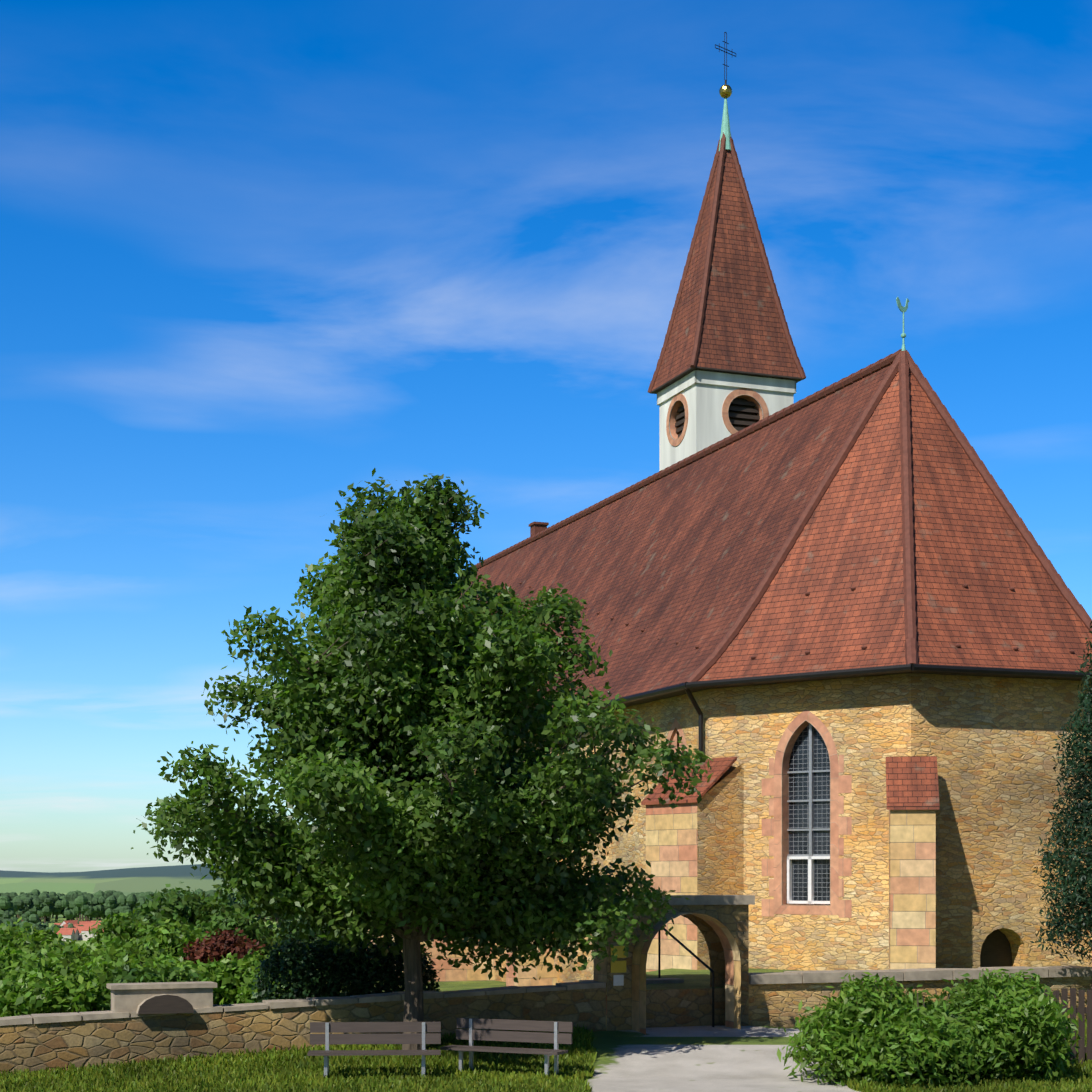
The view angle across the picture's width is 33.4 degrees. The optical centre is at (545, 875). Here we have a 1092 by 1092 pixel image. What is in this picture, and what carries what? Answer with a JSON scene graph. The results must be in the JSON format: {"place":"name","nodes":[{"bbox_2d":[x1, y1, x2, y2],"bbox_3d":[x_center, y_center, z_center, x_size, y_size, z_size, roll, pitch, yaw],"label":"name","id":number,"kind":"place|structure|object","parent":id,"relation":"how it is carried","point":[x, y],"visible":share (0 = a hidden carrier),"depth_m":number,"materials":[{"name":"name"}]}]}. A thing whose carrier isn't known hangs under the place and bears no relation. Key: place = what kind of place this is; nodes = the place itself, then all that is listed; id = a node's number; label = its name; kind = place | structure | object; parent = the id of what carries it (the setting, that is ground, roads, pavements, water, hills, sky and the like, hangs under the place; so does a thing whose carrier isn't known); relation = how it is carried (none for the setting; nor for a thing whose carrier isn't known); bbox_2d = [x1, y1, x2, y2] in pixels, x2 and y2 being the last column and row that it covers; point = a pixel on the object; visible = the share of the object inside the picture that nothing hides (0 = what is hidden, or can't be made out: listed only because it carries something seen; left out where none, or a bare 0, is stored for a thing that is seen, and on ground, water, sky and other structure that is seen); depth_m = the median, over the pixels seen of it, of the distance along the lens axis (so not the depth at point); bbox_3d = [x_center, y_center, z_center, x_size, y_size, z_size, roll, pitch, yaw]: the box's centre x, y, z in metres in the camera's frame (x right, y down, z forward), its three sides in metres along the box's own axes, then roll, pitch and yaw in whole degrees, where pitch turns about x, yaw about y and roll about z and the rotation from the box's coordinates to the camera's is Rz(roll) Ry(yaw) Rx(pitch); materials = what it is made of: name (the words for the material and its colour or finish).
{"place":"outdoors","nodes":[
{"label":"outdoors","id":0,"kind":"place"},
{"bbox_2d":[0,864,808,1044],"bbox_3d":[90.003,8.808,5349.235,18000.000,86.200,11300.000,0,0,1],"label":"terrain","id":1,"kind":"structure","parent":0,"point":[126,881],"depth_m":4430.40,"materials":[{"name":"green plant"}]},
{"bbox_2d":[0,917,81,988],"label":"bush","id":2,"kind":"object","parent":1,"relation":"on","point":[17,946],"visible":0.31,"depth_m":44.59,"materials":[{"name":"green plant"}]},
{"bbox_2d":[0,952,96,1016],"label":"bush","id":3,"kind":"object","parent":1,"relation":"on","point":[51,984],"visible":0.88,"depth_m":34.45,"materials":[{"name":"green plant"}]},
{"bbox_2d":[18,938,134,974],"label":"bush","id":4,"kind":"object","parent":1,"relation":"on","point":[72,953],"visible":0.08,"depth_m":40.16,"materials":[{"name":"green plant"}]},
{"bbox_2d":[54,920,113,941],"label":"village houses","id":5,"kind":"structure","parent":1,"relation":"on","point":[65,931],"depth_m":1427.38,"materials":[{"name":"paint"}]},
{"bbox_2d":[73,952,144,1011],"bbox_3d":[-8.882,2.432,36.023,2.926,1.792,2.407,0,0,1],"label":"bush","id":6,"kind":"object","parent":1,"relation":"on","point":[99,975],"visible":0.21,"depth_m":35.77,"materials":[{"name":"green plant"}]},
{"bbox_2d":[90,935,179,968],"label":"bush","id":7,"kind":"object","parent":1,"relation":"on","point":[124,949],"visible":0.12,"depth_m":41.72,"materials":[{"name":"green plant"}]},
{"bbox_2d":[81,908,211,960],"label":"bush","id":8,"kind":"object","parent":1,"relation":"on","point":[169,936],"visible":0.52,"depth_m":49.55,"materials":[{"name":"green plant"}]},
{"bbox_2d":[0,884,293,936],"bbox_3d":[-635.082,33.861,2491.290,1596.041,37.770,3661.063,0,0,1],"label":"valley woods","id":9,"kind":"object","parent":1,"relation":"on","point":[34,906],"visible":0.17,"depth_m":1945.68,"materials":[{"name":"green plant"}]},
{"bbox_2d":[95,958,199,1010],"bbox_3d":[-7.829,2.462,35.612,2.445,1.733,2.392,0,0,1],"label":"bush","id":10,"kind":"object","parent":1,"relation":"on","point":[165,973],"visible":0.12,"depth_m":35.39,"materials":[{"name":"green plant"}]},
{"bbox_2d":[135,951,259,1004],"bbox_3d":[-7.183,2.445,37.220,2.843,1.738,2.742,0,0,1],"label":"bush","id":11,"kind":"object","parent":1,"relation":"on","point":[226,975],"visible":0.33,"depth_m":36.98,"materials":[{"name":"green plant"}]},
{"bbox_2d":[119,881,284,944],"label":"bush","id":12,"kind":"object","parent":1,"relation":"on","point":[194,909],"visible":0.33,"depth_m":53.70,"materials":[{"name":"green plant"}]},
{"bbox_2d":[179,928,264,963],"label":"copper bush","id":13,"kind":"object","parent":1,"relation":"on","point":[212,948],"visible":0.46,"depth_m":43.63,"materials":[{"name":"red plant"}]},
{"bbox_2d":[188,906,278,955],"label":"bush","id":14,"kind":"object","parent":1,"relation":"on","point":[225,922],"visible":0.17,"depth_m":51.57,"materials":[{"name":"green plant"}]},
{"bbox_2d":[216,948,279,1004],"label":"bush","id":15,"kind":"object","parent":1,"relation":"on","point":[256,958],"visible":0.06,"depth_m":40.31,"materials":[{"name":"green plant"}]},
{"bbox_2d":[235,971,323,1003],"bbox_3d":[-5.316,2.526,36.579,2.165,1.582,2.147,0,0,1],"label":"bush","id":16,"kind":"object","parent":1,"relation":"on","point":[244,995],"visible":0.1,"depth_m":36.20,"materials":[{"name":"green plant"}]},
{"bbox_2d":[271,918,359,952],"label":"bush","id":17,"kind":"object","parent":1,"relation":"on","point":[285,937],"depth_m":59.38,"materials":[{"name":"green plant"}]},
{"bbox_2d":[251,935,440,1002],"bbox_3d":[-3.446,2.080,31.623,3.372,2.138,1.628,0,0,-20],"label":"hedge","id":18,"kind":"object","parent":1,"relation":"on","point":[347,972],"visible":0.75,"depth_m":31.17,"materials":[{"name":"green plant"}]},
{"bbox_2d":[307,1022,440,1077],"bbox_3d":[-2.474,2.591,26.305,1.900,0.905,0.550,0,0,-3],"label":"bench","id":19,"kind":"object","parent":1,"relation":"on","point":[423,1038],"visible":0.9,"depth_m":26.52,"materials":[{"name":"wood"}]},
{"bbox_2d":[367,923,494,981],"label":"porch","id":20,"kind":"object","parent":1,"relation":"on","point":[448,973],"depth_m":51.61,"materials":[{"name":"stone"}]},
{"bbox_2d":[440,1018,572,1076],"bbox_3d":[-0.582,2.591,26.726,1.900,0.905,0.550,0,0,25],"label":"bench","id":21,"kind":"object","parent":1,"relation":"on","point":[556,1038],"visible":0.79,"depth_m":26.83,"materials":[{"name":"wood"}]},
{"bbox_2d":[0,965,1091,1074],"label":"churchyard wall","id":22,"kind":"structure","parent":1,"relation":"on","point":[33,1042],"depth_m":29.03,"materials":[{"name":"brown stone"}]},
{"bbox_2d":[106,981,216,1015],"bbox_3d":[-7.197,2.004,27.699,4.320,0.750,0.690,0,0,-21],"label":"wall stone niche and post","id":23,"kind":"object","parent":22,"relation":"attached to","point":[163,997],"visible":0.85,"depth_m":27.93,"materials":[{"name":"beige stone"}]},
{"bbox_2d":[611,946,625,985],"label":"signs","id":24,"kind":"object","parent":22,"relation":"attached to","point":[618,967],"visible":0.71,"depth_m":30.59,"materials":[{"name":"yellow metal"}]},
{"bbox_2d":[579,978,683,983],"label":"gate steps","id":25,"kind":"structure","parent":1,"relation":"on","point":[662,980],"depth_m":32.95,"materials":[{"name":"grey stone"}]},
{"bbox_2d":[385,673,1091,982],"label":"church walls","id":26,"kind":"structure","parent":1,"relation":"on","point":[989,742],"depth_m":36.83,"materials":[{"name":"beige stone"}]},
{"bbox_2d":[506,933,556,985],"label":"nave buttress","id":27,"kind":"structure","parent":26,"relation":"attached to","point":[537,973],"depth_m":47.23,"materials":[{"name":"stone"}]},
{"bbox_2d":[529,522,548,536],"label":"ridge chimney","id":28,"kind":"object","parent":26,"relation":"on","point":[536,527],"visible":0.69,"depth_m":63.26,"materials":[{"name":"brick"}]},
{"bbox_2d":[671,730,683,761],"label":"tracery window","id":29,"kind":"structure","parent":26,"relation":"attached to","point":[674,743],"depth_m":40.66,"materials":[{"name":"pink stone"}]},
{"bbox_2d":[641,756,743,971],"bbox_3d":[3.152,0.554,38.682,1.420,6.100,1.840,0,0,-36],"label":"buttress","id":30,"kind":"object","parent":26,"relation":"attached to","point":[693,847],"visible":0.4,"depth_m":38.11,"materials":[{"name":"stone"}]},
{"bbox_2d":[657,370,795,470],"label":"tower shaft","id":31,"kind":"object","parent":26,"relation":"on","point":[699,410],"visible":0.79,"depth_m":54.56,"materials":[{"name":"white paint"}]},
{"bbox_2d":[648,132,805,393],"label":"spire hip tiles","id":32,"kind":"object","parent":31,"relation":"on","point":[720,154],"visible":0.69,"depth_m":55.24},
{"bbox_2d":[651,150,802,393],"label":"spire roof","id":33,"kind":"structure","parent":31,"relation":"on","point":[742,333],"depth_m":54.86,"materials":[{"name":"red tile"}]},
{"bbox_2d":[715,32,735,150],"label":"spire finial","id":34,"kind":"object","parent":33,"relation":"on","point":[725,91],"visible":0.94,"depth_m":55.62,"materials":[{"name":"teal metal"}]},
{"bbox_2d":[461,364,1091,734],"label":"church roof","id":35,"kind":"structure","parent":26,"relation":"on","point":[685,556],"depth_m":39.51,"materials":[{"name":"red tile"}]},
{"bbox_2d":[475,349,1091,682],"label":"roof ridge caps","id":36,"kind":"object","parent":26,"relation":"on","point":[902,362],"visible":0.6,"depth_m":39.52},
{"bbox_2d":[519,582,1073,658],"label":"roof vent tiles","id":37,"kind":"object","parent":26,"relation":"on","point":[864,646],"visible":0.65,"depth_m":37.73,"materials":[{"name":"red tile"}]},
{"bbox_2d":[511,664,1091,757],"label":"gutters and downpipes","id":38,"kind":"object","parent":26,"relation":"attached to","point":[687,686],"visible":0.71,"depth_m":36.43,"materials":[{"name":"metal"}]},
{"bbox_2d":[787,723,829,904],"bbox_3d":[5.470,-1.290,37.557,1.140,3.787,0.110,0,0,39],"label":"arched window","id":39,"kind":"structure","parent":26,"relation":"attached to","point":[808,869],"depth_m":37.57,"materials":[{"name":"grey glass"}]},
{"bbox_2d":[896,296,908,350],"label":"weathercock","id":40,"kind":"object","parent":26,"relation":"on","point":[903,310],"visible":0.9,"depth_m":40.58,"materials":[{"name":"teal metal"}]},
{"bbox_2d":[886,756,939,968],"bbox_3d":[7.129,0.629,35.472,0.990,5.950,1.420,0,0,9],"label":"buttress","id":41,"kind":"object","parent":1,"relation":"on","point":[912,795],"visible":0.82,"depth_m":34.86,"materials":[{"name":"stone"}]},
{"bbox_2d":[777,968,1082,1087],"bbox_3d":[5.528,2.395,26.152,4.255,2.059,3.167,0,0,1],"label":"shrub","id":42,"kind":"object","parent":1,"relation":"on","point":[871,1032],"visible":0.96,"depth_m":25.73,"materials":[{"name":"green plant"}]},
{"bbox_2d":[889,989,995,1076],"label":"shrub stems","id":43,"kind":"object","parent":1,"relation":"on","point":[924,1006],"visible":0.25,"depth_m":26.07,"materials":[{"name":"brown plant"}]},
{"bbox_2d":[1022,984,1091,1063],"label":"wooden fence","id":44,"kind":"object","parent":1,"relation":"on","point":[1081,1009],"visible":0.38,"depth_m":27.64,"materials":[{"name":"brown wood"}]},
{"bbox_2d":[1030,621,1091,965],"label":"conifer","id":45,"kind":"object","parent":1,"relation":"on","point":[1073,860],"visible":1,"depth_m":32.95,"materials":[{"name":"green plant"}]},
{"bbox_2d":[0,1018,1091,1091],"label":"lawn grass","id":46,"kind":"structure","parent":0,"point":[294,1069],"depth_m":26.46,"materials":[{"name":"green plant"}]},
{"bbox_2d":[131,468,713,1056],"bbox_3d":[-1.954,-1.539,28.242,8.228,9.692,8.148,0,0,42],"label":"tree","id":47,"kind":"object","parent":46,"relation":"on","point":[529,896],"depth_m":27.07,"materials":[{"name":"green plant"}]},
{"bbox_2d":[0,0,1091,872],"label":"sky","id":48,"kind":"structure","parent":0,"point":[259,258],"materials":[{"name":"blue"}]},
{"bbox_2d":[594,895,754,1034],"bbox_3d":[2.251,1.824,31.057,2.810,2.960,1.280,0,0,-21],"label":"stone archway","id":49,"kind":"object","parent":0,"point":[721,922],"depth_m":30.98,"materials":[{"name":"brown stone"}]},
{"bbox_2d":[584,1026,860,1091],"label":"path gravel","id":50,"kind":"structure","parent":0,"point":[689,1068],"depth_m":27.75,"materials":[{"name":"grey gravel"}]},
{"bbox_2d":[646,968,1091,1027],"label":"plinth","id":51,"kind":"structure","parent":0,"point":[688,1002],"depth_m":31.44,"materials":[{"name":"brown stone"}]},
{"bbox_2d":[658,928,713,1026],"bbox_3d":[2.471,1.794,32.245,0.043,1.820,2.290,0,0,-21],"label":"handrail","id":52,"kind":"object","parent":51,"relation":"on","point":[690,951],"visible":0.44,"depth_m":31.98,"materials":[{"name":"black metal"}]}
]}

